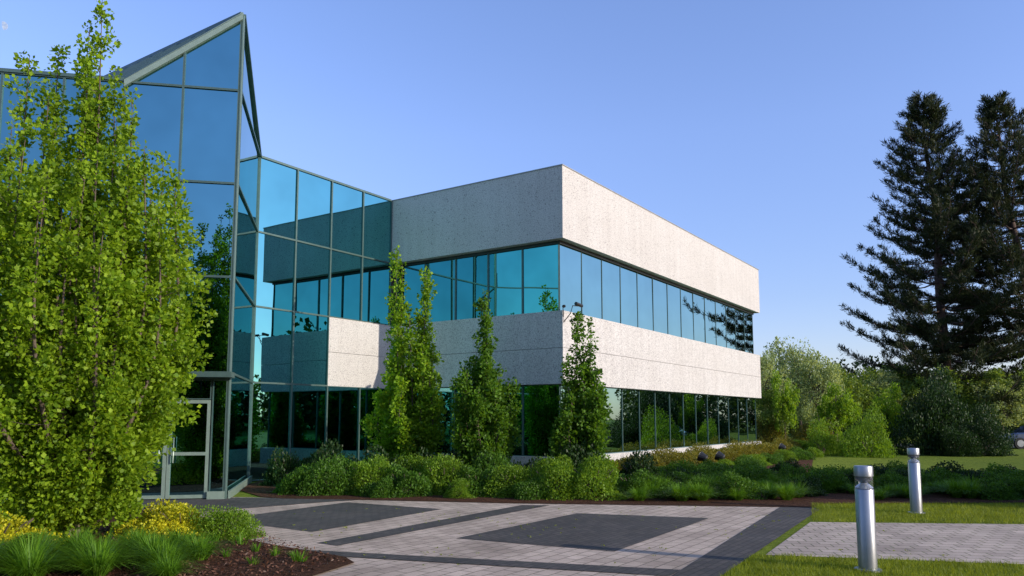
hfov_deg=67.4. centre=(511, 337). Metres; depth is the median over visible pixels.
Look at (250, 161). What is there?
window
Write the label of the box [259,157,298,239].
window
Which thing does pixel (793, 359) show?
tree
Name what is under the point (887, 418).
shrub
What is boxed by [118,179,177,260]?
window
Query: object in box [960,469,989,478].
shrub
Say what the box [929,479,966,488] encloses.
ornamental grass
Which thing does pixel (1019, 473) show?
shrub
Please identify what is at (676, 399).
window
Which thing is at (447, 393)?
window
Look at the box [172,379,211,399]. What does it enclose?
window
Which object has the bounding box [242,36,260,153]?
window
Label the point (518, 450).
window
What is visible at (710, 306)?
window
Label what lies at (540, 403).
window
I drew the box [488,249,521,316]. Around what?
window
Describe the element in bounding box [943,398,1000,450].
shrub
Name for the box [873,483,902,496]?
ornamental grass
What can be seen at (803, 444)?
shrub
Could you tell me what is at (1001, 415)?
tree
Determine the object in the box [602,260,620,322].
window
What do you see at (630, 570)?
pavement
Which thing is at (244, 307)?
window
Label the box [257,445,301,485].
shrub
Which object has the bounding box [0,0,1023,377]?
sky
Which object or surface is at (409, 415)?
oak tree
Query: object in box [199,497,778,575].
pavement
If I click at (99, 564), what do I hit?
ornamental grass
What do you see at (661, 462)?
shrub
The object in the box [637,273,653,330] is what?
window
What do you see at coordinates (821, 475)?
shrub
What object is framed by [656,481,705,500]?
ornamental grass
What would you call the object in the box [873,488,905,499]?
ornamental grass
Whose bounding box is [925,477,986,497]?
ornamental grass
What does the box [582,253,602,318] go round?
window
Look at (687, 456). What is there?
shrub
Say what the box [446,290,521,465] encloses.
oak tree
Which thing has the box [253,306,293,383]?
window
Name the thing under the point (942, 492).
ornamental grass
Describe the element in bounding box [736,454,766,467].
shrub
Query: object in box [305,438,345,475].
shrub
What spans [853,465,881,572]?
bollard light
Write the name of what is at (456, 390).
window
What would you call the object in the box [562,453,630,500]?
shrub
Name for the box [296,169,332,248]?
window
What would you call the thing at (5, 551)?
ornamental grass
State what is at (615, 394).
window
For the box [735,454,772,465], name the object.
shrub
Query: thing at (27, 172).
window
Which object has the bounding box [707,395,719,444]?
window
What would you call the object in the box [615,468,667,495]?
shrub
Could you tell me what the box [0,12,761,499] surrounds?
office building
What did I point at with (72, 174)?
window
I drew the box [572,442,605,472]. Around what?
shrub
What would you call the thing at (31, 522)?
shrub
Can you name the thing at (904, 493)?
ornamental grass
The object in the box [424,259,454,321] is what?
window
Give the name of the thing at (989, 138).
pine tree
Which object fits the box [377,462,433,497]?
shrub
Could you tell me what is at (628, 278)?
window
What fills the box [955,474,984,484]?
ornamental grass
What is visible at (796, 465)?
shrub
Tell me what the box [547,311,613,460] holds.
oak tree
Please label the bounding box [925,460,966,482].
shrub
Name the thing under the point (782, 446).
spotlight
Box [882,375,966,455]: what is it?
shrub
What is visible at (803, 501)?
planting bed
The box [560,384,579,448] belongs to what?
window
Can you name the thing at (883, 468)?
shrub
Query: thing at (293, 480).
shrub
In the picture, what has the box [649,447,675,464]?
shrub
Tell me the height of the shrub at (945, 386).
4.795 m
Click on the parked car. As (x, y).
(1019, 434)
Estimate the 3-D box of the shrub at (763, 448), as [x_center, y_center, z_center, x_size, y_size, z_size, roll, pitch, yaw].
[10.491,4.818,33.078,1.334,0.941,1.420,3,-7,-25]
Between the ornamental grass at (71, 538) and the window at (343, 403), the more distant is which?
the window at (343, 403)
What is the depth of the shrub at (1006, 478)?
17.17 m
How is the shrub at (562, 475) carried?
on the planting bed at (803, 501)
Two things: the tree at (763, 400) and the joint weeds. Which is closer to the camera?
the joint weeds
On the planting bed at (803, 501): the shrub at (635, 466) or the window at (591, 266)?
the shrub at (635, 466)
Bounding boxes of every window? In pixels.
[0,72,1,98]
[0,72,63,171]
[1,172,53,222]
[55,174,117,242]
[59,77,123,176]
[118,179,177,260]
[120,82,182,179]
[134,53,184,85]
[171,276,231,370]
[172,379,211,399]
[177,180,234,276]
[179,86,238,182]
[183,21,241,89]
[208,380,227,490]
[227,375,252,497]
[232,278,255,381]
[235,186,257,304]
[239,92,260,230]
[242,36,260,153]
[250,382,291,480]
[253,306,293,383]
[256,231,295,310]
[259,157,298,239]
[290,384,327,460]
[292,312,328,385]
[294,241,330,316]
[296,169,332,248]
[326,386,359,462]
[329,249,362,320]
[331,181,363,255]
[359,387,386,460]
[362,257,390,324]
[363,191,391,262]
[396,263,424,324]
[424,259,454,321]
[434,387,453,453]
[454,388,461,452]
[455,254,487,319]
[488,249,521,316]
[500,385,521,455]
[522,244,559,313]
[522,384,559,456]
[559,244,581,313]
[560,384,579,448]
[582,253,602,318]
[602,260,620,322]
[604,387,622,453]
[620,267,637,326]
[622,389,639,451]
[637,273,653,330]
[639,390,655,450]
[653,279,667,333]
[655,391,670,448]
[667,284,681,336]
[670,392,683,447]
[681,289,693,339]
[683,393,696,446]
[693,293,705,342]
[696,394,708,445]
[705,298,716,344]
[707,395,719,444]
[715,301,726,347]
[718,396,729,443]
[726,305,735,349]
[728,396,738,441]
[735,309,744,351]
[738,397,747,441]
[744,312,753,353]
[747,398,756,441]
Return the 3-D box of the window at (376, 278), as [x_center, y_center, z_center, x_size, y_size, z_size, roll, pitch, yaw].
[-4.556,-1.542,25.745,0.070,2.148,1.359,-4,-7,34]
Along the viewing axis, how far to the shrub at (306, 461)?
19.99 m
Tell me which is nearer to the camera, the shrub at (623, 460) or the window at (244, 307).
the window at (244, 307)
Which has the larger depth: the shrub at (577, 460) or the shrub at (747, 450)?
the shrub at (747, 450)
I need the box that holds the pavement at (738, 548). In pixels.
[672,507,817,575]
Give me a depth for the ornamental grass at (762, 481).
17.98 m
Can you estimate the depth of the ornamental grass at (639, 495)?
16.24 m
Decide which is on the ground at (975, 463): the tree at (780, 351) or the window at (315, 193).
the tree at (780, 351)
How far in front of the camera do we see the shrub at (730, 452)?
29.33 m
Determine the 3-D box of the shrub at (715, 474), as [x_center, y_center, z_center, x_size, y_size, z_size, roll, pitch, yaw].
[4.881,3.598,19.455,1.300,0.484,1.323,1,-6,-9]
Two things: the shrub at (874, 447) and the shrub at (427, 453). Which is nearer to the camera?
the shrub at (427, 453)
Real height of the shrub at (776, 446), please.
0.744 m
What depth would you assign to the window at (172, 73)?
17.42 m
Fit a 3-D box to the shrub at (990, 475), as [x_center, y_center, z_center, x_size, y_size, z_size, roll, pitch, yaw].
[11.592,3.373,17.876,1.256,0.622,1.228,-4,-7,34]
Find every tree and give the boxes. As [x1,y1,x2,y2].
[0,0,217,540]
[359,245,446,467]
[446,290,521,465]
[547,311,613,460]
[755,350,794,419]
[755,387,794,441]
[760,336,809,428]
[769,338,824,429]
[770,369,800,438]
[791,351,845,427]
[799,369,872,433]
[813,381,861,437]
[822,364,902,427]
[837,90,1023,428]
[855,369,911,414]
[866,381,909,443]
[868,364,930,435]
[894,90,1023,366]
[897,366,983,416]
[941,370,1023,428]
[967,378,1023,430]
[974,366,1023,427]
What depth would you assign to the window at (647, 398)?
27.56 m
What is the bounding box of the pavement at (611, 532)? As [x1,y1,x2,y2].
[459,513,707,550]
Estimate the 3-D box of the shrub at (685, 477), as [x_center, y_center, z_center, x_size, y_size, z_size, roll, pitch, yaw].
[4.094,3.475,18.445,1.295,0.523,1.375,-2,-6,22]
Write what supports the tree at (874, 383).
on the ground at (975, 463)
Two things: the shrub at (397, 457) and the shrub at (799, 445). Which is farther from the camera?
the shrub at (799, 445)
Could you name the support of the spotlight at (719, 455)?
on the planting bed at (803, 501)
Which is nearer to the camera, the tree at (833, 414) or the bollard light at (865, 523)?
the bollard light at (865, 523)
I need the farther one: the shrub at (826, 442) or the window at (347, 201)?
the shrub at (826, 442)
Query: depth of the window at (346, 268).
24.64 m
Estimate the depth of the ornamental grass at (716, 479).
18.84 m
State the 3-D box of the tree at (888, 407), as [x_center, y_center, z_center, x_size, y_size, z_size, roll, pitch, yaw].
[19.426,4.098,39.754,1.893,3.735,2.259,-1,-6,11]
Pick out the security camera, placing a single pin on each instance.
(576, 304)
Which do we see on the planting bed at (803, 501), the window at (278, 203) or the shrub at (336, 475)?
the shrub at (336, 475)
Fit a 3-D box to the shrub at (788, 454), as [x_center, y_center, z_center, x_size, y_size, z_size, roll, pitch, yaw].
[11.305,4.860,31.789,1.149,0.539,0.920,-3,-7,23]
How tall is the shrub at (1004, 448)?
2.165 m
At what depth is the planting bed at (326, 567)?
9.14 m
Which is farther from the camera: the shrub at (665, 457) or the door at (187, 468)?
the shrub at (665, 457)
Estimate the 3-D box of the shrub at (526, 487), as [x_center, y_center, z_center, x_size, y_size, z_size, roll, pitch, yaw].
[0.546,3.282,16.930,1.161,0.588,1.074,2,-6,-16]
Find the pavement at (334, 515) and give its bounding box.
[238,502,438,531]
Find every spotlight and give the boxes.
[697,451,707,460]
[715,451,724,460]
[778,443,785,449]
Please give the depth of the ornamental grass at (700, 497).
16.24 m
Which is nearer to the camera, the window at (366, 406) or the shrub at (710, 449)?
the window at (366, 406)
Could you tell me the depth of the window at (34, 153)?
16.74 m
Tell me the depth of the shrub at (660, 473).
19.10 m
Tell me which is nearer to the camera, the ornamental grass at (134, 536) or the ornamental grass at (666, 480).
the ornamental grass at (134, 536)
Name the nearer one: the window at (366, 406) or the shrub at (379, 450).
the shrub at (379, 450)
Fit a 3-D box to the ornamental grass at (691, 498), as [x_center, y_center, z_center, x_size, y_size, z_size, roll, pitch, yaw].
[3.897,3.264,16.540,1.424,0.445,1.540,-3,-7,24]
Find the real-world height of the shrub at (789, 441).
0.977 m
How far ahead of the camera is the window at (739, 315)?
37.00 m
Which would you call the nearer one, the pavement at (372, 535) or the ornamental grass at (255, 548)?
the ornamental grass at (255, 548)
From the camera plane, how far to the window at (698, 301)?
32.50 m
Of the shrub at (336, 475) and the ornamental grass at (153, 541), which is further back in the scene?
the shrub at (336, 475)
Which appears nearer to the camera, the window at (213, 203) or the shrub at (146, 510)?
the shrub at (146, 510)
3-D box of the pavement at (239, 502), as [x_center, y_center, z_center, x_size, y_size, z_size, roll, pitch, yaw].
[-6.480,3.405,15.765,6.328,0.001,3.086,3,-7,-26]
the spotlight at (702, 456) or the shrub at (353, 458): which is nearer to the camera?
the shrub at (353, 458)
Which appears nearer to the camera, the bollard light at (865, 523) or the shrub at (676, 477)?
the bollard light at (865, 523)
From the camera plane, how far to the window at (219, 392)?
16.82 m
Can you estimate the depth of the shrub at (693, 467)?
20.03 m
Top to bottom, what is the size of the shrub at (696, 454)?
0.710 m
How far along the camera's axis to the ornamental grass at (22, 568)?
8.22 m
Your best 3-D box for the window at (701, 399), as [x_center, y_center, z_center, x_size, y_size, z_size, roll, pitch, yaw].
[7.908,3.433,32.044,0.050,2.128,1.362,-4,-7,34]
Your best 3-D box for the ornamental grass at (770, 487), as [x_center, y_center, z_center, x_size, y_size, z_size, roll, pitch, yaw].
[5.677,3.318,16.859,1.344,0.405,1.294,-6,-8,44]
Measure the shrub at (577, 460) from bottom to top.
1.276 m
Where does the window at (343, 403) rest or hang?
in the office building
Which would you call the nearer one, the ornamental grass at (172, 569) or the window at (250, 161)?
the ornamental grass at (172, 569)
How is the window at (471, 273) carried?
in the office building
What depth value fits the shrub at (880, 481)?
17.93 m
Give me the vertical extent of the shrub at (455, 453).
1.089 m
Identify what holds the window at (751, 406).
in the office building
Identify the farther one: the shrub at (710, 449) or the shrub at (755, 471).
the shrub at (710, 449)
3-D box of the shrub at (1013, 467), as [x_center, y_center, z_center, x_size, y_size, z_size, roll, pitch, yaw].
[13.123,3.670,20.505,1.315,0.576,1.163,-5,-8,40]
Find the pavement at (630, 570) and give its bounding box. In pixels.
[309,550,678,575]
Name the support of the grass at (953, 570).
on the ground at (975, 463)
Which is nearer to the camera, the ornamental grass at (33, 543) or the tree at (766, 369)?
the ornamental grass at (33, 543)
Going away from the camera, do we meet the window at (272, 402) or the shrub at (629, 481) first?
the shrub at (629, 481)
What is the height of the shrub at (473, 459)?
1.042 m
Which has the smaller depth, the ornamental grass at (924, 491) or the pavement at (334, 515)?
the pavement at (334, 515)
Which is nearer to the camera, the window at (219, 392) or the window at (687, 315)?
the window at (219, 392)
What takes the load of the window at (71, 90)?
in the office building
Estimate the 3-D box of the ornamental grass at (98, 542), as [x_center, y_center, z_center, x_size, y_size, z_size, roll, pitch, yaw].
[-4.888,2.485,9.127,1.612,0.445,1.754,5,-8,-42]
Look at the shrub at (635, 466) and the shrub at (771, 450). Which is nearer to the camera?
the shrub at (635, 466)
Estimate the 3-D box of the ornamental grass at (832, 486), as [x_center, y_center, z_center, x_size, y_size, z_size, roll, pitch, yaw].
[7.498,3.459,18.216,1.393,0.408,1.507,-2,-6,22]
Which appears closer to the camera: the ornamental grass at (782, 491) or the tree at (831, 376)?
the ornamental grass at (782, 491)
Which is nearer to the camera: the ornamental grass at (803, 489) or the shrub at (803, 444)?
the ornamental grass at (803, 489)
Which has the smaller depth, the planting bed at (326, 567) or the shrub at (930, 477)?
the planting bed at (326, 567)
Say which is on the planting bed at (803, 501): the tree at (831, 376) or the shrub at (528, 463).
the shrub at (528, 463)
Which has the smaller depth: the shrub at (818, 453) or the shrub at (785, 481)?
the shrub at (785, 481)
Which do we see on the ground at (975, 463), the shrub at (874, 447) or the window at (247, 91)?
the shrub at (874, 447)
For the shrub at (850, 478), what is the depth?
18.79 m
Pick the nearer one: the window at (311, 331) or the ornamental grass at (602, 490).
the ornamental grass at (602, 490)
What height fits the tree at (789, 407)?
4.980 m
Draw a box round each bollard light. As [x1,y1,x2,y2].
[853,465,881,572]
[907,448,925,513]
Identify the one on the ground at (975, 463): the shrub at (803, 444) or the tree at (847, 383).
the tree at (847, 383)
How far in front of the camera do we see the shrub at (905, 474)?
18.61 m
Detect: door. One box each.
[134,421,166,498]
[165,400,211,498]
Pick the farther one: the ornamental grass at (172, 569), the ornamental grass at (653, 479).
the ornamental grass at (653, 479)
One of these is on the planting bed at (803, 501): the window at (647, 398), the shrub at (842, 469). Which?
the shrub at (842, 469)
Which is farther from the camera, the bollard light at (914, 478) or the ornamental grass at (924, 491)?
the ornamental grass at (924, 491)
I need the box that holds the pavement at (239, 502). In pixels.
[138,497,346,510]
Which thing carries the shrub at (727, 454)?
on the planting bed at (803, 501)
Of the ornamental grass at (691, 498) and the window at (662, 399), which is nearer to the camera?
the ornamental grass at (691, 498)
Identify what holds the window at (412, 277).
in the office building
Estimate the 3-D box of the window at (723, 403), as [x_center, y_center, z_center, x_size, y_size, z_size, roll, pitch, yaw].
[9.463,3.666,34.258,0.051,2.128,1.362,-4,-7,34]
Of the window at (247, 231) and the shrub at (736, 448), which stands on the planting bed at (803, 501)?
the shrub at (736, 448)
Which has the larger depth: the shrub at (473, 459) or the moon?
the moon
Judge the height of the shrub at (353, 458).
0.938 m
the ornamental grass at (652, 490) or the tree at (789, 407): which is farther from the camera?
the tree at (789, 407)
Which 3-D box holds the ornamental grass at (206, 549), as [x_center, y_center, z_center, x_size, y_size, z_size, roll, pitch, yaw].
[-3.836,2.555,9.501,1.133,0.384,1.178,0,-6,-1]
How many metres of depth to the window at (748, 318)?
38.13 m
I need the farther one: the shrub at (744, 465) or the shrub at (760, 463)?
the shrub at (760, 463)
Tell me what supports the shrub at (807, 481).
on the planting bed at (803, 501)
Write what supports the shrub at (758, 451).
on the planting bed at (803, 501)
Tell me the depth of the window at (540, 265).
23.30 m
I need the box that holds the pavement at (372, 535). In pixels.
[318,505,547,545]
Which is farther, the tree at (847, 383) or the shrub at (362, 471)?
the tree at (847, 383)
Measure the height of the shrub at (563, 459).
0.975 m
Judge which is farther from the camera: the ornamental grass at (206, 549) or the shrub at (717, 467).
the shrub at (717, 467)
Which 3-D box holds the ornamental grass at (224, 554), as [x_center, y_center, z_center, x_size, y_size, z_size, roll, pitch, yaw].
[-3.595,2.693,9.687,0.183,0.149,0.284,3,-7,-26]
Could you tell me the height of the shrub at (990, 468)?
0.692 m
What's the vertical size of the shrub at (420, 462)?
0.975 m
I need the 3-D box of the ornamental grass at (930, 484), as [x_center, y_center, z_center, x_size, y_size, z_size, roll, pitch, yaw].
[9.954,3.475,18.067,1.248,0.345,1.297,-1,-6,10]
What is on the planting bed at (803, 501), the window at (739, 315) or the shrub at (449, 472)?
the shrub at (449, 472)
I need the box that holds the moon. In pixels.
[2,21,7,29]
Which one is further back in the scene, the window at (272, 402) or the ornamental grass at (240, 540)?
the window at (272, 402)
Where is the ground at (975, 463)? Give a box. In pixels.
[233,424,1023,575]
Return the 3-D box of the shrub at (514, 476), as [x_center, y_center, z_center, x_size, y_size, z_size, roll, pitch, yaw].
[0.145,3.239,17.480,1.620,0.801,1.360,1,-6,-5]
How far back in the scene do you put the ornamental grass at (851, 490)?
17.81 m
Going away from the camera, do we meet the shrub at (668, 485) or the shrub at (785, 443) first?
the shrub at (668, 485)
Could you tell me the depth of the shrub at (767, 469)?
20.44 m
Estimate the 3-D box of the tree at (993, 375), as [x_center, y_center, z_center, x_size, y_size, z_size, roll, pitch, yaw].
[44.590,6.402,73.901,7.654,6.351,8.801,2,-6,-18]
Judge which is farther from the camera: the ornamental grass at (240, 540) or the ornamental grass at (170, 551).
the ornamental grass at (240, 540)
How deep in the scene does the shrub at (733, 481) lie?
16.69 m
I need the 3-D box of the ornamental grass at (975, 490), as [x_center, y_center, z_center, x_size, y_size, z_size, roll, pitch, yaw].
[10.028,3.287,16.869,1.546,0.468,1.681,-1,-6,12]
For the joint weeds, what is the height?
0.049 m
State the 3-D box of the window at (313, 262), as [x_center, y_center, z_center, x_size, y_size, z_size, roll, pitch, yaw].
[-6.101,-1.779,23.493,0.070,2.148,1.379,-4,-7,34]
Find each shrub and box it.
[0,500,94,533]
[0,510,68,557]
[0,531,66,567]
[105,497,202,537]
[127,503,236,541]
[184,504,266,540]
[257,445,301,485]
[266,463,323,494]
[290,444,331,475]
[296,454,358,495]
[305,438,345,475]
[324,454,379,491]
[338,454,393,495]
[348,453,358,461]
[360,443,392,481]
[360,476,411,498]
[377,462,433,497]
[390,453,420,489]
[392,452,447,489]
[410,453,474,494]
[413,447,438,465]
[441,448,468,479]
[443,478,476,498]
[448,464,508,496]
[458,448,514,490]
[469,451,499,472]
[483,462,539,497]
[507,454,542,489]
[509,474,562,499]
[525,455,593,500]
[553,454,575,491]
[560,442,589,469]
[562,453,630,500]
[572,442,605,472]
[606,459,623,472]
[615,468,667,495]
[616,456,640,464]
[618,447,658,477]
[624,464,667,479]
[638,475,687,498]
[640,454,665,466]
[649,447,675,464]
[652,445,687,464]
[653,460,683,475]
[661,471,685,483]
[670,458,713,475]
[670,471,709,483]
[671,450,698,466]
[673,466,704,476]
[681,451,701,465]
[684,443,716,463]
[687,476,718,497]
[691,470,728,480]
[693,442,717,461]
[702,459,722,465]
[703,462,733,476]
[708,470,769,499]
[713,448,733,460]
[715,459,735,466]
[718,446,739,461]
[721,441,745,458]
[727,439,753,457]
[728,464,774,487]
[734,459,749,467]
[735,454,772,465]
[735,458,775,480]
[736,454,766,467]
[739,439,756,453]
[744,444,762,453]
[749,438,768,454]
[756,413,787,442]
[758,454,782,463]
[760,452,784,461]
[761,442,779,451]
[761,467,778,475]
[762,443,775,453]
[769,458,800,472]
[772,437,794,450]
[773,448,798,460]
[777,476,824,493]
[779,436,798,447]
[779,462,814,479]
[786,475,826,496]
[788,423,837,443]
[789,445,811,456]
[791,449,816,459]
[792,440,803,449]
[793,439,808,447]
[797,465,852,493]
[804,417,850,455]
[805,447,824,457]
[819,464,852,473]
[828,470,874,490]
[838,401,899,457]
[844,405,909,452]
[867,463,888,475]
[870,464,898,479]
[873,473,934,493]
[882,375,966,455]
[883,469,908,486]
[885,459,907,474]
[890,467,907,476]
[903,363,975,455]
[918,419,984,456]
[921,471,944,484]
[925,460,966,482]
[930,466,970,481]
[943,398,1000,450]
[952,411,1018,456]
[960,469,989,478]
[961,468,988,479]
[970,473,1023,498]
[971,481,1023,500]
[980,469,1023,480]
[984,462,1022,474]
[1000,464,1016,470]
[1013,469,1023,481]
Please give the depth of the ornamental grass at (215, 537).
10.82 m
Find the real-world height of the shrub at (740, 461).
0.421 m
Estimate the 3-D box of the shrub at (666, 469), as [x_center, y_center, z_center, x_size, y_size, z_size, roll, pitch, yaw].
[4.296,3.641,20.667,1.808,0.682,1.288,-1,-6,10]
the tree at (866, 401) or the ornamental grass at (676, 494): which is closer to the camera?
the ornamental grass at (676, 494)
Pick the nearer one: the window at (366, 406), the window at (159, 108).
the window at (159, 108)
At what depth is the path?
10.93 m
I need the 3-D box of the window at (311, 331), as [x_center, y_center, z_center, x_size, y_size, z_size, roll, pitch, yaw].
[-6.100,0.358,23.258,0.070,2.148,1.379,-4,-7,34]
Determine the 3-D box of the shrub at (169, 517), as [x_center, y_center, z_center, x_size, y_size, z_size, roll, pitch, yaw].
[-4.887,2.691,11.210,1.348,0.572,1.414,-1,-6,12]
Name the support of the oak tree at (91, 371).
on the planting bed at (326, 567)
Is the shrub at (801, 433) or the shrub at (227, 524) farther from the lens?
the shrub at (801, 433)
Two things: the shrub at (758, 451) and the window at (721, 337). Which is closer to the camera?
the shrub at (758, 451)
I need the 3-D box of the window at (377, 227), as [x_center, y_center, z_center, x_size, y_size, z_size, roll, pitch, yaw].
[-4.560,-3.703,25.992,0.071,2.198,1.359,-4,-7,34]
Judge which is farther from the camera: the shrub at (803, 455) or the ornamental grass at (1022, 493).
the shrub at (803, 455)
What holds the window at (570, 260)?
in the office building
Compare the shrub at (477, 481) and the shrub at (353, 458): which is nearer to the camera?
the shrub at (477, 481)
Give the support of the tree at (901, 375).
on the ground at (975, 463)
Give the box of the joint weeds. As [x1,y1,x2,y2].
[294,506,951,575]
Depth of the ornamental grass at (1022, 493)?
17.11 m
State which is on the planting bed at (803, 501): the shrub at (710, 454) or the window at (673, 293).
the shrub at (710, 454)
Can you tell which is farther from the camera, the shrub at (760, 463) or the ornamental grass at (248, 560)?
the shrub at (760, 463)
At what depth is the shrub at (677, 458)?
25.26 m
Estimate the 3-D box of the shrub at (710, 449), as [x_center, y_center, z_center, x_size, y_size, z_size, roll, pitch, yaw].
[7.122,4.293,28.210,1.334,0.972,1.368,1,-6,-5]
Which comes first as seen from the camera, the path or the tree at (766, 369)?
the path
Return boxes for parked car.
[992,425,1023,448]
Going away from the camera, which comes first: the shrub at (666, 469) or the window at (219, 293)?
the window at (219, 293)
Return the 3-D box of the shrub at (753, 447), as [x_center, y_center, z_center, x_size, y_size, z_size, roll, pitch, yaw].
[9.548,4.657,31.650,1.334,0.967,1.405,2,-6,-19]
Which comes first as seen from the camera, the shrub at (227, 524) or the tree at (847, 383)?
the shrub at (227, 524)
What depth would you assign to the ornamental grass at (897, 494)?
17.05 m
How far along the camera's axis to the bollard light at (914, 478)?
14.23 m
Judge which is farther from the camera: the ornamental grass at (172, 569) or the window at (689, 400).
the window at (689, 400)
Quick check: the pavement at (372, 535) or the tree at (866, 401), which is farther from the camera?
the tree at (866, 401)
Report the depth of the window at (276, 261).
22.36 m
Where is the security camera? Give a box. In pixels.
[562,302,582,321]
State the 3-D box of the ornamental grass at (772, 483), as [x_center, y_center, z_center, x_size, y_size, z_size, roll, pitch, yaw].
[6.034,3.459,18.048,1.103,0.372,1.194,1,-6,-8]
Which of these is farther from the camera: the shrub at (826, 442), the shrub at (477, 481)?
the shrub at (826, 442)
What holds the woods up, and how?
on the ground at (975, 463)
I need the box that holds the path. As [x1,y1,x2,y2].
[766,522,1023,563]
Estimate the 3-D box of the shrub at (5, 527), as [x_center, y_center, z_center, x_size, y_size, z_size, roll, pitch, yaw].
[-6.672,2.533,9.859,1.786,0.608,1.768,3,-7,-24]
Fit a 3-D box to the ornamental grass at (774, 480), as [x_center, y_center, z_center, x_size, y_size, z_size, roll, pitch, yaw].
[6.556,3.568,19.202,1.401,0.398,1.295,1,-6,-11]
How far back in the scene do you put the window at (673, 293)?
30.25 m
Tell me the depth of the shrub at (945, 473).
18.63 m
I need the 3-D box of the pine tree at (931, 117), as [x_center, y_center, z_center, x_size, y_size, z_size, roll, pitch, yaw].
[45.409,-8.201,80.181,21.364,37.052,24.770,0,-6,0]
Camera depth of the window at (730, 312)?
35.87 m
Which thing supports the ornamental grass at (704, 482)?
on the planting bed at (803, 501)
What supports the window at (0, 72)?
in the office building
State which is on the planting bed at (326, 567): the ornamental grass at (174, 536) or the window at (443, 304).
the ornamental grass at (174, 536)
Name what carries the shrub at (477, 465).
on the planting bed at (803, 501)
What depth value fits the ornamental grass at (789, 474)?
19.40 m
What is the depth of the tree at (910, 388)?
72.83 m
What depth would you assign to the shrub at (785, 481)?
18.11 m
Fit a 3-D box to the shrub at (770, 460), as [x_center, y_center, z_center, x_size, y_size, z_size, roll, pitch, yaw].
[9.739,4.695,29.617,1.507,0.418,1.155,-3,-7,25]
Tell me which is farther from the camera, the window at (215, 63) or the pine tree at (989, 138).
the pine tree at (989, 138)
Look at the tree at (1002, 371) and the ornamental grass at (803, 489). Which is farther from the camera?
the tree at (1002, 371)
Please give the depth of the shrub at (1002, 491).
16.57 m
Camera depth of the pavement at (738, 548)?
10.75 m
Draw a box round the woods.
[756,337,1023,433]
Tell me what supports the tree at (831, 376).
on the ground at (975, 463)
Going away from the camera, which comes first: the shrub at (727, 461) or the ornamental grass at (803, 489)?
the ornamental grass at (803, 489)
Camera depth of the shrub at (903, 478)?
18.07 m
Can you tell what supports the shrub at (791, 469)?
on the planting bed at (803, 501)
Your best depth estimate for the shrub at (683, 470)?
19.48 m
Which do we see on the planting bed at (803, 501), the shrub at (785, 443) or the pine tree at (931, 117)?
the shrub at (785, 443)
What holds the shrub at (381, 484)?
on the planting bed at (803, 501)
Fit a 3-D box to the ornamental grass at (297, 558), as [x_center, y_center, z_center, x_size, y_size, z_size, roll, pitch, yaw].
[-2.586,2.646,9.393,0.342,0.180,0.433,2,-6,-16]
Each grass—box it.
[0,526,87,568]
[0,534,89,575]
[0,535,31,569]
[29,534,163,575]
[47,525,132,558]
[47,528,156,564]
[106,524,180,547]
[110,530,197,561]
[111,537,212,569]
[130,549,204,575]
[145,524,217,551]
[174,531,235,560]
[210,531,220,541]
[220,546,232,557]
[224,532,251,544]
[246,555,260,564]
[249,540,262,551]
[267,546,286,555]
[290,549,313,561]
[585,477,624,495]
[614,485,666,500]
[623,473,679,494]
[624,481,667,497]
[651,476,681,493]
[655,486,692,499]
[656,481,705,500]
[666,483,727,500]
[668,482,715,499]
[682,474,726,491]
[708,474,722,482]
[717,486,759,499]
[719,501,1023,575]
[751,482,786,497]
[756,479,779,490]
[760,478,779,487]
[763,475,781,483]
[763,480,807,499]
[775,479,819,497]
[782,472,801,479]
[817,477,853,491]
[826,477,851,489]
[836,483,854,493]
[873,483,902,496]
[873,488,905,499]
[876,481,908,496]
[891,484,926,497]
[921,485,935,495]
[922,479,940,492]
[924,478,952,493]
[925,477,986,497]
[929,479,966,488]
[944,477,1011,497]
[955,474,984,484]
[1006,476,1023,494]
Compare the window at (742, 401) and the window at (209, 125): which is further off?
the window at (742, 401)
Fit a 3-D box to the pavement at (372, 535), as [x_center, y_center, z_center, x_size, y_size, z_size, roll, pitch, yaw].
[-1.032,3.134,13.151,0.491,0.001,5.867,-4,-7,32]
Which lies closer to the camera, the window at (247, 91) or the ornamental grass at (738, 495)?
the ornamental grass at (738, 495)
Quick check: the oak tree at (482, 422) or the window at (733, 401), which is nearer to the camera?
the oak tree at (482, 422)
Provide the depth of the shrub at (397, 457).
19.14 m
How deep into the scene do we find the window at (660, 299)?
29.12 m
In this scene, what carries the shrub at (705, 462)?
on the planting bed at (803, 501)
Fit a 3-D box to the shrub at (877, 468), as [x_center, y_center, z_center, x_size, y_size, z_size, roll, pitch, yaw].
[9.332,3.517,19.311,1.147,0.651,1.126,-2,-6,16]
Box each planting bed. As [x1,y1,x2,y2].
[0,511,353,575]
[241,457,1023,506]
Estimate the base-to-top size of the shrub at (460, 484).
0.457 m
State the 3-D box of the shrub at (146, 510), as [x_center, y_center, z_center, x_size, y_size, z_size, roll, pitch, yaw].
[-5.335,2.746,11.811,1.338,0.590,1.378,0,-6,-4]
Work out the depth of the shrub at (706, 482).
16.96 m
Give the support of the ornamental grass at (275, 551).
on the planting bed at (326, 567)
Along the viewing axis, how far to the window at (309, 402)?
23.02 m
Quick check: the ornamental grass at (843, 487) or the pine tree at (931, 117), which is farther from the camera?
the pine tree at (931, 117)

